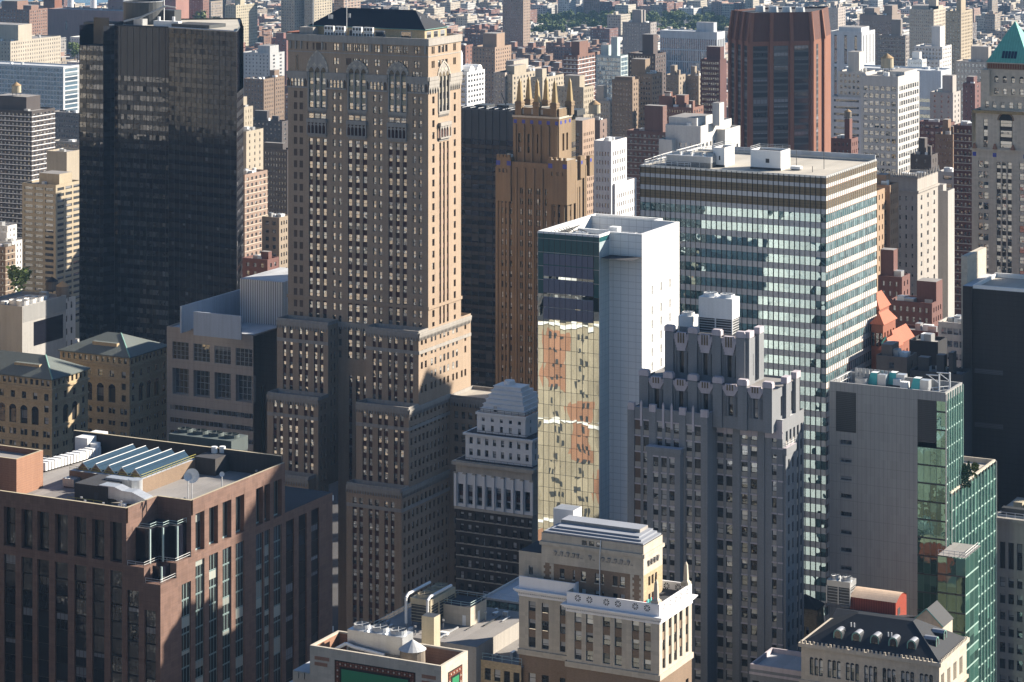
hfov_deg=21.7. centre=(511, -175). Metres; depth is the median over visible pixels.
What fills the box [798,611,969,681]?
dormered palazzo
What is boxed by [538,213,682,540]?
white panel tower
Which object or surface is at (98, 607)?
window
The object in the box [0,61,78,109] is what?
glass laboratory
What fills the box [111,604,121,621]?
window
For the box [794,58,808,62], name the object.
window
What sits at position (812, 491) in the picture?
window
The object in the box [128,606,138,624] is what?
window
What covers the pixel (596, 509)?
window
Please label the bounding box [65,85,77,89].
window
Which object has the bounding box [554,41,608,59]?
estate block
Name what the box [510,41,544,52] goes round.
estate block
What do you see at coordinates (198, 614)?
window
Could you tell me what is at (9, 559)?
window
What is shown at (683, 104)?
apartment building
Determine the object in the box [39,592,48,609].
window
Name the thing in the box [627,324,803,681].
stepped deco tower
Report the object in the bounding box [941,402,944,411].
window
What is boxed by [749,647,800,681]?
grey stone annex
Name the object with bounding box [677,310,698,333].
cooling unit
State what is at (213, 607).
window
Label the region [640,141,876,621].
striped glass slab
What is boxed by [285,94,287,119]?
estate block
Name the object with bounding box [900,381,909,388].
rooftop unit
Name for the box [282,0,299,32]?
window
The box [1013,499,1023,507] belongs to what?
rooftop unit
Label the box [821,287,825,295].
window
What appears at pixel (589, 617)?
window
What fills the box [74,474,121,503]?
plant hut
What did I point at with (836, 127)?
window
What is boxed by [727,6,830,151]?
pleated brown tower
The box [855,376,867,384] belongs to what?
roof fan
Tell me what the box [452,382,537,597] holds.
white crowned tower
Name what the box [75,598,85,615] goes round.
window
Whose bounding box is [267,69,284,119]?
apartment building
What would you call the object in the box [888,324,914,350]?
tiled church block
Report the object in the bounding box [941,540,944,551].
window
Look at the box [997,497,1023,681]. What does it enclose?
stone office
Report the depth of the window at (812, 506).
752.02 m
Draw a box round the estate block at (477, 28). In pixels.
[464,24,501,40]
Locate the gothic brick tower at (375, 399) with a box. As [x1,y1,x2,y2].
[266,7,517,631]
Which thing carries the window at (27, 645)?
in the brown granite building at (213, 580)
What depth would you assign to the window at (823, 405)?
750.55 m
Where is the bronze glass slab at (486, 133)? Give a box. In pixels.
[461,93,584,387]
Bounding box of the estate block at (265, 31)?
[257,26,271,33]
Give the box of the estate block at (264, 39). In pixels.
[257,31,272,44]
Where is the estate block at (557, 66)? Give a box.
[532,61,563,70]
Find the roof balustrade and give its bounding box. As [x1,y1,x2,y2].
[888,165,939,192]
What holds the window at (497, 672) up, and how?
in the grey roofed block at (487, 638)
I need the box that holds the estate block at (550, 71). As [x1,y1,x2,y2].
[529,65,563,73]
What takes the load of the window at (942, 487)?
in the grey panel tower at (912, 519)
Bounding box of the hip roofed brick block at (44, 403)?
[0,350,90,457]
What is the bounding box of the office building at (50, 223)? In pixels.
[22,170,78,337]
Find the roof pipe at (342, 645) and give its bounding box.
[335,642,384,655]
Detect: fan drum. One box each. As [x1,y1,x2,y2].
[9,298,21,305]
[16,299,28,305]
[24,297,35,304]
[31,295,43,301]
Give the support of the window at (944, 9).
in the office building at (924, 19)
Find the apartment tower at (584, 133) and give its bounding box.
[575,117,594,215]
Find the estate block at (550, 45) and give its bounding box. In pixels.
[546,38,600,58]
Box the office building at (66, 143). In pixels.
[55,139,78,148]
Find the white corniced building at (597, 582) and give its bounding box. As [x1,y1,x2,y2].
[513,504,697,681]
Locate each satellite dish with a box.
[184,472,191,498]
[185,468,198,498]
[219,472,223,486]
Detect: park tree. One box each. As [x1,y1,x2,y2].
[532,26,543,31]
[537,20,547,25]
[547,24,556,31]
[549,15,559,23]
[556,22,565,31]
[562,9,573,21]
[570,21,580,26]
[575,15,585,23]
[580,12,590,22]
[589,10,598,17]
[589,20,599,25]
[600,10,607,14]
[648,10,658,17]
[653,15,661,24]
[661,18,667,25]
[662,11,670,21]
[666,19,674,24]
[668,16,678,23]
[670,11,681,17]
[678,21,690,28]
[679,16,685,21]
[686,15,692,21]
[689,21,696,29]
[693,15,702,21]
[703,12,712,21]
[713,14,723,22]
[717,26,724,30]
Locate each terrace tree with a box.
[961,463,970,488]
[967,461,972,478]
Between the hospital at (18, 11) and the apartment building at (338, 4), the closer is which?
the hospital at (18, 11)
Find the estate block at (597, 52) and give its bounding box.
[562,51,599,64]
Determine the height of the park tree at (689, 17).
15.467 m
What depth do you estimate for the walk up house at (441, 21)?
3425.58 m
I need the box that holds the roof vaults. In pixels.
[461,51,481,71]
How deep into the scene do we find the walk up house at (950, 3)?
3813.77 m
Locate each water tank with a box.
[11,82,21,95]
[45,277,57,292]
[56,281,70,297]
[399,639,425,662]
[587,100,600,113]
[844,109,851,118]
[881,53,894,73]
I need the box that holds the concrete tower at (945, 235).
[938,183,953,318]
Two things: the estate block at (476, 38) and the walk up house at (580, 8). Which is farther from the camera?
the walk up house at (580, 8)
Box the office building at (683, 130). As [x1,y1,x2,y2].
[659,102,739,157]
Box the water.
[0,0,107,5]
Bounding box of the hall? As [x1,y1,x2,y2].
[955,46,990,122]
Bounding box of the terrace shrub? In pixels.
[971,462,979,471]
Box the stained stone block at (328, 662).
[290,630,467,681]
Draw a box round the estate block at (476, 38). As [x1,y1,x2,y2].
[470,29,501,45]
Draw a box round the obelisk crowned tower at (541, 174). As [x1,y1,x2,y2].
[495,76,593,416]
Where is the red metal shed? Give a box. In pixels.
[850,586,906,614]
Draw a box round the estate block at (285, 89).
[284,85,287,119]
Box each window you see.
[0,66,55,106]
[0,111,52,236]
[0,371,84,455]
[0,407,4,420]
[1,10,43,34]
[5,554,14,570]
[5,570,14,587]
[5,587,14,604]
[5,604,14,620]
[5,620,14,637]
[5,637,14,654]
[5,654,14,671]
[5,670,14,681]
[7,507,14,544]
[10,408,15,421]
[14,38,54,62]
[21,409,26,422]
[23,557,31,573]
[23,573,31,590]
[23,590,31,606]
[23,606,31,623]
[23,623,31,640]
[23,640,31,657]
[23,657,31,674]
[23,674,31,681]
[24,509,31,547]
[33,411,38,424]
[39,559,48,575]
[39,575,48,592]
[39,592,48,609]
[39,609,48,626]
[39,626,48,643]
[39,643,48,660]
[39,660,48,677]
[39,676,48,681]
[40,512,48,549]
[56,562,67,578]
[56,578,67,595]
[56,595,67,612]
[56,612,67,629]
[56,629,67,646]
[56,646,67,663]
[56,662,67,680]
[57,114,74,137]
[57,184,78,321]
[58,514,67,552]
[63,348,165,439]
[63,408,66,422]
[65,67,77,71]
[65,72,77,76]
[65,76,77,80]
[65,81,77,85]
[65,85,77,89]
[65,90,77,94]
[65,94,77,98]
[65,99,77,103]
[65,103,77,108]
[72,405,75,419]
[75,565,85,581]
[75,581,85,598]
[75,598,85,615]
[75,615,85,632]
[75,632,85,649]
[75,649,85,666]
[75,666,85,681]
[77,517,85,555]
[88,386,91,399]
[93,567,103,584]
[93,584,103,601]
[93,601,103,618]
[93,618,103,635]
[93,635,103,652]
[93,652,103,669]
[93,669,103,681]
[95,519,103,558]
[98,387,103,400]
[109,388,114,401]
[111,570,121,587]
[111,587,121,604]
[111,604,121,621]
[111,621,121,638]
[111,638,121,655]
[111,655,121,672]
[111,672,121,681]
[113,522,121,560]
[128,590,138,607]
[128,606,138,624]
[128,623,138,641]
[128,641,138,658]
[128,658,138,675]
[128,675,138,681]
[139,386,141,400]
[146,610,155,626]
[146,626,155,644]
[146,644,155,661]
[146,661,155,678]
[146,678,155,681]
[147,384,149,397]
[154,381,157,395]
[170,404,225,432]
[173,341,188,359]
[176,368,188,393]
[182,581,189,599]
[182,598,189,616]
[182,615,189,634]
[182,632,189,651]
[182,649,189,668]
[182,665,189,681]
[190,1,207,17]
[194,343,209,361]
[195,512,199,549]
[195,559,202,577]
[195,575,202,593]
[195,592,202,610]
[195,608,202,627]
[195,625,202,644]
[195,642,202,661]
[195,659,202,678]
[195,676,202,681]
[197,370,209,396]
[209,507,213,543]
[209,552,216,570]
[209,569,216,587]
[209,585,216,604]
[209,602,216,620]
[209,619,216,637]
[209,635,216,654]
[209,652,216,671]
[209,669,216,681]
[215,345,230,364]
[218,373,230,398]
[223,501,226,537]
[226,5,247,45]
[236,348,251,366]
[236,496,239,532]
[239,375,251,400]
[246,54,263,77]
[246,80,272,114]
[251,174,264,254]
[254,132,259,166]
[255,122,285,146]
[256,488,258,523]
[264,485,265,519]
[265,151,279,213]
[274,29,478,623]
[274,480,277,515]
[276,78,280,119]
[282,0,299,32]
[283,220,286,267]
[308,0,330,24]
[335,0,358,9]
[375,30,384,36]
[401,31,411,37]
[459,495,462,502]
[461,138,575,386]
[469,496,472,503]
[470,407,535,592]
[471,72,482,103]
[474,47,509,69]
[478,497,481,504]
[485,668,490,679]
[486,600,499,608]
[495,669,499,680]
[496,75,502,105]
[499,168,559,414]
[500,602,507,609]
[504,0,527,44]
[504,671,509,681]
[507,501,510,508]
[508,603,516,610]
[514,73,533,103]
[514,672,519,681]
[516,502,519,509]
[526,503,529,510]
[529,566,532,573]
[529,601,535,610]
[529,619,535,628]
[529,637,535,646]
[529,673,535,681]
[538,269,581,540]
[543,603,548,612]
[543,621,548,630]
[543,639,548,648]
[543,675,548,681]
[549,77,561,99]
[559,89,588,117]
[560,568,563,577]
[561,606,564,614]
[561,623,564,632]
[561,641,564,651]
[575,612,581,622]
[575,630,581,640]
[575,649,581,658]
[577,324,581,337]
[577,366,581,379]
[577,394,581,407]
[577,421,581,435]
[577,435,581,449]
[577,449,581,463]
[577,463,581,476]
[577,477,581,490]
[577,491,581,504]
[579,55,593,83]
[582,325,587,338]
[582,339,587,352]
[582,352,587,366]
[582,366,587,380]
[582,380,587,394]
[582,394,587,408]
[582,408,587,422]
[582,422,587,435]
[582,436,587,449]
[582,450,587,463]
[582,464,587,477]
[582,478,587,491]
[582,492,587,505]
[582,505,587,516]
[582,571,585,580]
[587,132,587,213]
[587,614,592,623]
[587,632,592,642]
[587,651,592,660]
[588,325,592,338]
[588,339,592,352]
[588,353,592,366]
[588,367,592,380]
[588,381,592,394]
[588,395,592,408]
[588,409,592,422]
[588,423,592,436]
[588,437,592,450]
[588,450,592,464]
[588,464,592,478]
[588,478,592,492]
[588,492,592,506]
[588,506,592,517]
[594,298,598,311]
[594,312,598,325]
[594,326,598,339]
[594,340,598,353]
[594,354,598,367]
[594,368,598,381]
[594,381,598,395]
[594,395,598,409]
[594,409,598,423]
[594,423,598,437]
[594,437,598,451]
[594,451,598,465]
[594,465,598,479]
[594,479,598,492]
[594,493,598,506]
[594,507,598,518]
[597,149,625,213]
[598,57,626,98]
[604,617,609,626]
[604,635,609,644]
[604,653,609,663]
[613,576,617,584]
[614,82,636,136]
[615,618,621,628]
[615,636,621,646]
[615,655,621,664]
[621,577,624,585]
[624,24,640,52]
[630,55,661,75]
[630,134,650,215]
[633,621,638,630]
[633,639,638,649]
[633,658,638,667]
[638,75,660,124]
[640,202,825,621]
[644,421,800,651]
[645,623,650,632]
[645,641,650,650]
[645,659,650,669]
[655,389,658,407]
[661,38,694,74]
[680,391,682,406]
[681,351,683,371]
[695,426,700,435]
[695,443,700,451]
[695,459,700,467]
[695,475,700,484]
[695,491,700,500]
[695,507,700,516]
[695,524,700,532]
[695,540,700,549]
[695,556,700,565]
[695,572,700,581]
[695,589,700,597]
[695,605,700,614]
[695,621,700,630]
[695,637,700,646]
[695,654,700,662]
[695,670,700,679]
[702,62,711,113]
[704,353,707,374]
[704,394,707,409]
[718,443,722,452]
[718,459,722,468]
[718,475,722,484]
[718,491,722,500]
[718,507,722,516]
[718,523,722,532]
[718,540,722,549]
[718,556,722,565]
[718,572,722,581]
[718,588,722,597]
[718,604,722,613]
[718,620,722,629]
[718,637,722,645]
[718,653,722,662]
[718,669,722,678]
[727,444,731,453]
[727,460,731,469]
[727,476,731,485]
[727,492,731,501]
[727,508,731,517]
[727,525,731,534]
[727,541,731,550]
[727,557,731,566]
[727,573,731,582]
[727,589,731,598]
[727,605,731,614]
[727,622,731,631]
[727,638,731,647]
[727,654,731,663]
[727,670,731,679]
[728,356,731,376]
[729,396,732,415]
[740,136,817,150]
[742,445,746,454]
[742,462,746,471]
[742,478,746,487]
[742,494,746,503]
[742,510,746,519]
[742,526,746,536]
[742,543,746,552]
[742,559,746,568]
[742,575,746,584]
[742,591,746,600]
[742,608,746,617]
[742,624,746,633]
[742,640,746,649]
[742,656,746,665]
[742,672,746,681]
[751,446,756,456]
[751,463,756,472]
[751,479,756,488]
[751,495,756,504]
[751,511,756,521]
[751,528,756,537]
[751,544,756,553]
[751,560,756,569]
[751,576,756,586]
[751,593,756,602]
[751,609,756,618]
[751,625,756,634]
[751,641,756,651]
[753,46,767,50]
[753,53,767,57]
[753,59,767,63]
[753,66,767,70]
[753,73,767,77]
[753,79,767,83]
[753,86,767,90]
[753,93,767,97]
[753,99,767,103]
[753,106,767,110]
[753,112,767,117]
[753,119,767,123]
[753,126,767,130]
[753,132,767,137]
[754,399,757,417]
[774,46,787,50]
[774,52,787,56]
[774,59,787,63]
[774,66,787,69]
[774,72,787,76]
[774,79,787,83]
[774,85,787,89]
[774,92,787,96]
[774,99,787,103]
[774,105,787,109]
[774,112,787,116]
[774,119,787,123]
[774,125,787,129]
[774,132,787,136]
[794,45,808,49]
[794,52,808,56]
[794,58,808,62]
[794,65,808,69]
[794,72,808,76]
[794,78,808,82]
[794,85,808,89]
[794,91,808,96]
[794,98,808,102]
[794,105,808,109]
[794,111,808,115]
[794,118,808,122]
[794,125,808,129]
[794,131,808,135]
[805,227,809,235]
[805,242,809,250]
[805,256,809,264]
[805,271,809,279]
[805,285,809,293]
[805,300,809,308]
[805,314,809,322]
[805,329,809,337]
[805,343,809,351]
[805,358,809,366]
[805,372,809,380]
[805,387,809,395]
[805,401,809,409]
[805,416,809,424]
[805,430,809,438]
[805,445,809,453]
[805,459,809,467]
[805,474,809,482]
[805,488,809,496]
[805,503,809,511]
[805,517,809,525]
[805,532,809,540]
[805,546,809,554]
[805,561,809,569]
[805,575,809,583]
[810,228,814,236]
[810,242,814,250]
[810,257,814,265]
[810,271,814,279]
[810,286,814,294]
[810,300,814,308]
[810,315,814,323]
[810,329,814,337]
[810,344,814,352]
[810,358,814,366]
[810,373,814,381]
[810,387,814,395]
[810,402,814,410]
[810,416,814,424]
[810,431,814,439]
[810,445,814,453]
[810,460,814,468]
[810,474,814,482]
[810,489,814,497]
[810,503,814,511]
[810,518,814,526]
[810,532,814,540]
[810,547,814,555]
[810,561,814,569]
[810,576,814,584]
[810,659,812,673]
[815,660,817,674]
[816,228,819,236]
[816,243,819,250]
[816,257,819,265]
[816,272,819,280]
[816,286,819,294]
[816,301,819,309]
[816,315,819,323]
[816,330,819,338]
[816,344,819,352]
[816,359,819,367]
[816,373,819,381]
[816,388,819,396]
[816,402,819,410]
[816,417,819,425]
[816,432,819,439]
[816,446,819,454]
[816,461,819,468]
[816,475,819,483]
[816,490,819,497]
[816,504,819,512]
[816,519,819,527]
[816,533,819,541]
[816,548,819,556]
[816,562,819,570]
[816,577,819,585]
[820,660,822,675]
[821,229,825,236]
[821,243,825,251]
[821,258,825,265]
[821,272,825,280]
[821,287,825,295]
[821,301,825,309]
[821,316,825,324]
[821,330,825,338]
[821,345,825,353]
[821,359,825,367]
[821,374,825,382]
[821,388,825,396]
[821,403,825,411]
[821,418,825,425]
[821,432,825,440]
[821,447,825,455]
[821,461,825,469]
[821,476,825,484]
[821,490,825,498]
[821,505,825,513]
[821,519,825,527]
[821,534,825,542]
[821,548,825,556]
[821,563,825,571]
[821,577,825,585]
[828,661,830,676]
[833,662,835,677]
[834,8,842,29]
[834,35,836,63]
[834,67,836,94]
[834,99,858,102]
[834,106,858,108]
[834,113,858,115]
[834,119,858,122]
[834,126,858,129]
[834,133,858,136]
[838,663,840,678]
[840,74,850,94]
[840,439,851,444]
[840,457,851,462]
[844,35,846,63]
[846,664,849,679]
[851,665,853,680]
[855,35,856,50]
[856,666,858,680]
[861,21,890,64]
[864,82,917,171]
[865,667,867,681]
[869,668,872,681]
[872,332,874,345]
[874,668,876,681]
[876,333,878,345]
[880,37,906,64]
[880,333,882,345]
[883,670,885,681]
[888,670,890,681]
[892,671,895,681]
[893,305,933,328]
[899,196,912,272]
[916,9,944,43]
[916,48,945,67]
[917,447,923,463]
[917,465,923,481]
[917,483,923,499]
[917,501,923,518]
[917,519,923,536]
[917,537,923,554]
[917,556,923,572]
[917,574,923,590]
[917,592,923,609]
[919,98,929,101]
[919,106,929,109]
[919,114,929,117]
[921,124,953,152]
[924,447,929,464]
[924,466,929,482]
[924,484,929,500]
[924,502,929,518]
[924,520,929,537]
[924,538,929,555]
[924,557,929,573]
[924,575,929,591]
[924,593,929,608]
[930,448,936,465]
[930,466,936,483]
[930,484,936,501]
[930,503,936,519]
[930,521,936,538]
[930,539,936,556]
[930,557,936,574]
[930,576,936,592]
[930,594,936,604]
[937,401,940,410]
[937,412,940,428]
[937,431,940,447]
[937,449,940,465]
[937,467,940,483]
[937,485,940,502]
[937,503,940,520]
[937,522,940,538]
[937,540,940,556]
[938,556,946,573]
[938,575,946,592]
[938,593,946,609]
[940,138,947,169]
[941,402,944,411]
[941,413,944,429]
[941,431,944,447]
[941,449,944,465]
[941,467,944,484]
[941,486,944,502]
[941,504,944,520]
[941,522,944,539]
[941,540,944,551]
[943,175,951,179]
[947,12,966,57]
[947,392,994,681]
[947,557,955,574]
[947,576,955,593]
[947,594,955,611]
[949,613,955,630]
[952,492,953,509]
[952,511,953,527]
[956,508,957,524]
[956,526,957,542]
[956,558,964,576]
[956,577,964,594]
[956,595,964,613]
[956,614,964,631]
[957,129,958,307]
[958,63,980,119]
[959,487,960,504]
[959,506,960,522]
[959,524,960,540]
[962,503,963,519]
[962,521,963,537]
[965,556,969,576]
[965,575,969,594]
[965,593,969,613]
[965,612,969,631]
[965,630,969,649]
[966,649,969,667]
[966,667,969,681]
[969,498,970,514]
[969,516,970,532]
[970,553,973,571]
[970,572,973,590]
[970,590,973,608]
[970,608,973,627]
[970,627,973,645]
[970,645,973,664]
[970,664,973,681]
[972,496,973,512]
[972,513,973,529]
[974,550,977,568]
[974,568,977,586]
[974,587,977,605]
[974,605,977,623]
[974,623,977,642]
[974,641,977,660]
[974,660,977,678]
[985,78,1023,273]
[1000,120,1011,126]
[1000,130,1011,137]
[1000,141,1011,147]
[1000,542,1004,567]
[1000,577,1004,586]
[1000,593,1004,602]
[1000,609,1004,618]
[1000,626,1004,635]
[1000,642,1004,651]
[1000,658,1004,667]
[1000,675,1004,681]
[1009,543,1013,568]
[1009,578,1013,587]
[1009,594,1013,603]
[1009,611,1013,620]
[1009,627,1013,636]
[1009,643,1013,652]
[1009,660,1013,669]
[1017,544,1021,569]
[1017,579,1021,588]
[1017,595,1021,604]
[1017,612,1021,621]
[1017,628,1021,637]
[1017,644,1021,653]
[1017,661,1021,670]
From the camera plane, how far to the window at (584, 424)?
701.99 m
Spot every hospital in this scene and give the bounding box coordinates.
[0,0,47,34]
[0,22,60,63]
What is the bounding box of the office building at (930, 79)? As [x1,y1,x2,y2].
[845,65,950,120]
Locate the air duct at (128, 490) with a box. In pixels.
[99,475,152,504]
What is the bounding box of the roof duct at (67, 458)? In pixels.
[43,446,100,470]
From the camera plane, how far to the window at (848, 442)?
606.93 m
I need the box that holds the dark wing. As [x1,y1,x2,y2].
[831,608,915,617]
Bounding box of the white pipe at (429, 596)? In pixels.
[405,581,451,623]
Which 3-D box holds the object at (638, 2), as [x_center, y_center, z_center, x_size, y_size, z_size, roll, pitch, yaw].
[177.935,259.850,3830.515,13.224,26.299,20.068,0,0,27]
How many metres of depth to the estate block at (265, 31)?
3093.12 m
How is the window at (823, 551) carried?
in the striped glass slab at (777, 245)
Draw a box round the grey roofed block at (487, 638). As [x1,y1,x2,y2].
[375,590,523,681]
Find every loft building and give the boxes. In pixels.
[838,51,874,97]
[910,137,937,169]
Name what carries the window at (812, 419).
in the striped glass slab at (777, 245)
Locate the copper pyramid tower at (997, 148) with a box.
[970,21,1023,274]
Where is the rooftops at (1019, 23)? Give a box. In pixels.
[0,0,1023,91]
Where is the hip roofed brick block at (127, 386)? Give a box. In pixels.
[58,332,166,440]
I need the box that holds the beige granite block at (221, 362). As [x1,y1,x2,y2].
[167,267,287,453]
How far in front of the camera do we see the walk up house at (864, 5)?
3788.42 m
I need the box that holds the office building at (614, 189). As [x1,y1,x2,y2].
[593,136,635,215]
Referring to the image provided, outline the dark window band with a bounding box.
[24,296,65,345]
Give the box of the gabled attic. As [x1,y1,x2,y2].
[915,601,953,631]
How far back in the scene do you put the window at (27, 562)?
565.72 m
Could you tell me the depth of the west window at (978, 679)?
617.84 m
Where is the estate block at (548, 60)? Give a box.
[511,53,561,65]
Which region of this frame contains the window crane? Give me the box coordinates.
[124,0,175,24]
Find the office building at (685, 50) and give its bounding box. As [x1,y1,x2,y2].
[660,22,724,74]
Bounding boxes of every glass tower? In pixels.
[79,9,242,343]
[596,37,627,98]
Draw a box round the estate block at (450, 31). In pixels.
[447,28,462,36]
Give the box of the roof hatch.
[790,165,801,169]
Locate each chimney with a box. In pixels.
[67,0,73,6]
[90,0,95,7]
[422,612,439,645]
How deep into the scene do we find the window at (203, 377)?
896.10 m
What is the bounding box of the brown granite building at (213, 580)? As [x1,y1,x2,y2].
[0,430,333,681]
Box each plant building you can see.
[0,291,65,358]
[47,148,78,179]
[876,340,916,376]
[909,332,946,365]
[910,350,971,456]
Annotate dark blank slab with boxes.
[961,247,1023,510]
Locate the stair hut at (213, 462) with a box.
[194,446,237,475]
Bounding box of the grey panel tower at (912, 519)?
[829,368,996,681]
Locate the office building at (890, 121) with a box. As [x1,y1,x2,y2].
[861,68,918,173]
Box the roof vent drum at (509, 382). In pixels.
[504,379,515,385]
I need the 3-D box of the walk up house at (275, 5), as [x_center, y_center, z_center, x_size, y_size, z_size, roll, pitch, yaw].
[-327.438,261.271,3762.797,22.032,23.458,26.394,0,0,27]
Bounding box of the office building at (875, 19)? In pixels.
[859,4,900,64]
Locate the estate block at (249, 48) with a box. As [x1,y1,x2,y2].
[243,42,262,50]
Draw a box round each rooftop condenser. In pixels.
[62,476,79,487]
[324,25,334,34]
[335,26,345,34]
[352,27,362,35]
[363,27,373,36]
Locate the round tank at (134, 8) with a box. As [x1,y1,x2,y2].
[123,0,162,24]
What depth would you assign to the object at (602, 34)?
3168.67 m
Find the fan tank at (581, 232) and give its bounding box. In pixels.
[572,229,587,233]
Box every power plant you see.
[47,7,122,47]
[108,0,188,18]
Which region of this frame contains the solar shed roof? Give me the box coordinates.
[77,444,189,477]
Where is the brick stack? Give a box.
[43,0,61,7]
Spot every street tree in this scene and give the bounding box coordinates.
[5,265,32,292]
[67,42,78,60]
[71,48,78,61]
[192,11,206,17]
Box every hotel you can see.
[890,169,937,295]
[935,118,953,169]
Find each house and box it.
[61,52,69,57]
[61,57,76,63]
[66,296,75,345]
[74,2,84,6]
[82,5,105,7]
[247,0,263,2]
[257,8,266,13]
[257,14,273,22]
[265,17,280,21]
[267,7,280,14]
[268,3,280,7]
[360,3,375,7]
[370,3,391,8]
[392,5,407,9]
[439,20,453,24]
[441,16,452,21]
[451,8,467,13]
[470,13,483,17]
[476,0,480,7]
[479,13,497,18]
[479,16,499,21]
[493,20,501,24]
[530,21,542,30]
[532,2,546,13]
[540,1,556,3]
[543,3,554,13]
[550,30,567,35]
[555,4,557,14]
[566,28,577,34]
[576,5,583,13]
[615,2,635,12]
[639,4,649,15]
[647,0,663,4]
[650,2,662,17]
[663,0,682,1]
[667,1,682,10]
[678,5,700,18]
[703,4,710,16]
[722,2,734,18]
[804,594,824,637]
[845,7,861,12]
[850,12,862,19]
[858,3,868,7]
[902,1,910,6]
[903,29,908,33]
[908,0,917,7]
[946,0,955,6]
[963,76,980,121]
[972,38,981,45]
[977,39,990,44]
[980,36,996,42]
[999,2,1012,14]
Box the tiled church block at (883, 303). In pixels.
[877,290,890,314]
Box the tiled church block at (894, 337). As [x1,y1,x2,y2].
[878,334,902,352]
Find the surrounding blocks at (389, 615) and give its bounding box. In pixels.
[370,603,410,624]
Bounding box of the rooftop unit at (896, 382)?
[893,378,901,386]
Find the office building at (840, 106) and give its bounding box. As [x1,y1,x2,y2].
[831,95,860,153]
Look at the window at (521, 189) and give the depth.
938.19 m
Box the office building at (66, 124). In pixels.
[55,110,78,139]
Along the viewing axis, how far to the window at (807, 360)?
752.57 m
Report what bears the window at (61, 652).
in the brown granite building at (213, 580)
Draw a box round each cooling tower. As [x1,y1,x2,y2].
[169,427,247,450]
[347,621,412,658]
[410,582,455,622]
[666,150,715,167]
[698,291,739,334]
[826,573,855,605]
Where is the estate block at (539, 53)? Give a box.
[511,48,552,58]
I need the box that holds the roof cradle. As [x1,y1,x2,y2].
[154,17,181,26]
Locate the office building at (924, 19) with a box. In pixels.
[909,0,945,58]
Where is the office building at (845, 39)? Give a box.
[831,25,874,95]
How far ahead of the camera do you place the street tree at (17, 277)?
1227.81 m
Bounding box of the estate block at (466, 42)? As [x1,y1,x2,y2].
[461,37,472,43]
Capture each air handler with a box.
[75,430,107,450]
[868,371,888,385]
[889,371,906,384]
[910,376,930,390]
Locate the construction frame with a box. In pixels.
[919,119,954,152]
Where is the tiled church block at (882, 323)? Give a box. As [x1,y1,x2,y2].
[869,309,896,370]
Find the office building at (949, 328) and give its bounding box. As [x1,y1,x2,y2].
[938,314,960,367]
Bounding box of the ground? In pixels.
[329,18,705,632]
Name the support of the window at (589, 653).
in the white corniced building at (597, 582)
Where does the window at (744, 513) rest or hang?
in the stepped deco tower at (715, 458)
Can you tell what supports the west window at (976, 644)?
in the grey panel tower at (912, 519)
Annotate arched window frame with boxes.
[306,50,327,108]
[346,60,367,110]
[387,61,408,112]
[438,60,450,111]
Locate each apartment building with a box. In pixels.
[0,93,54,238]
[0,221,16,238]
[0,231,21,291]
[0,243,15,295]
[189,0,208,17]
[223,0,230,17]
[225,0,257,45]
[242,250,278,277]
[243,44,284,95]
[243,96,252,126]
[243,126,262,169]
[243,168,267,256]
[244,77,273,118]
[253,110,287,147]
[262,212,287,267]
[263,142,287,213]
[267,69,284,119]
[271,32,287,84]
[281,0,303,37]
[304,0,331,25]
[334,0,360,10]
[461,43,472,64]
[461,69,484,105]
[472,32,510,103]
[493,58,540,106]
[502,0,529,45]
[506,64,534,103]
[531,68,563,101]
[557,74,593,117]
[564,40,594,99]
[593,85,611,136]
[593,116,606,139]
[612,76,638,136]
[622,9,656,54]
[627,104,666,215]
[628,33,665,94]
[631,58,661,127]
[659,91,675,106]
[666,65,685,94]
[667,94,703,123]
[685,66,699,104]
[700,46,726,117]
[828,1,845,30]
[831,118,857,153]
[877,173,898,247]
[877,188,884,291]
[878,19,908,65]
[878,247,909,300]
[889,277,942,328]
[907,51,926,66]
[907,322,937,335]
[914,25,951,67]
[930,74,960,123]
[938,167,953,187]
[945,0,972,74]
[953,120,971,314]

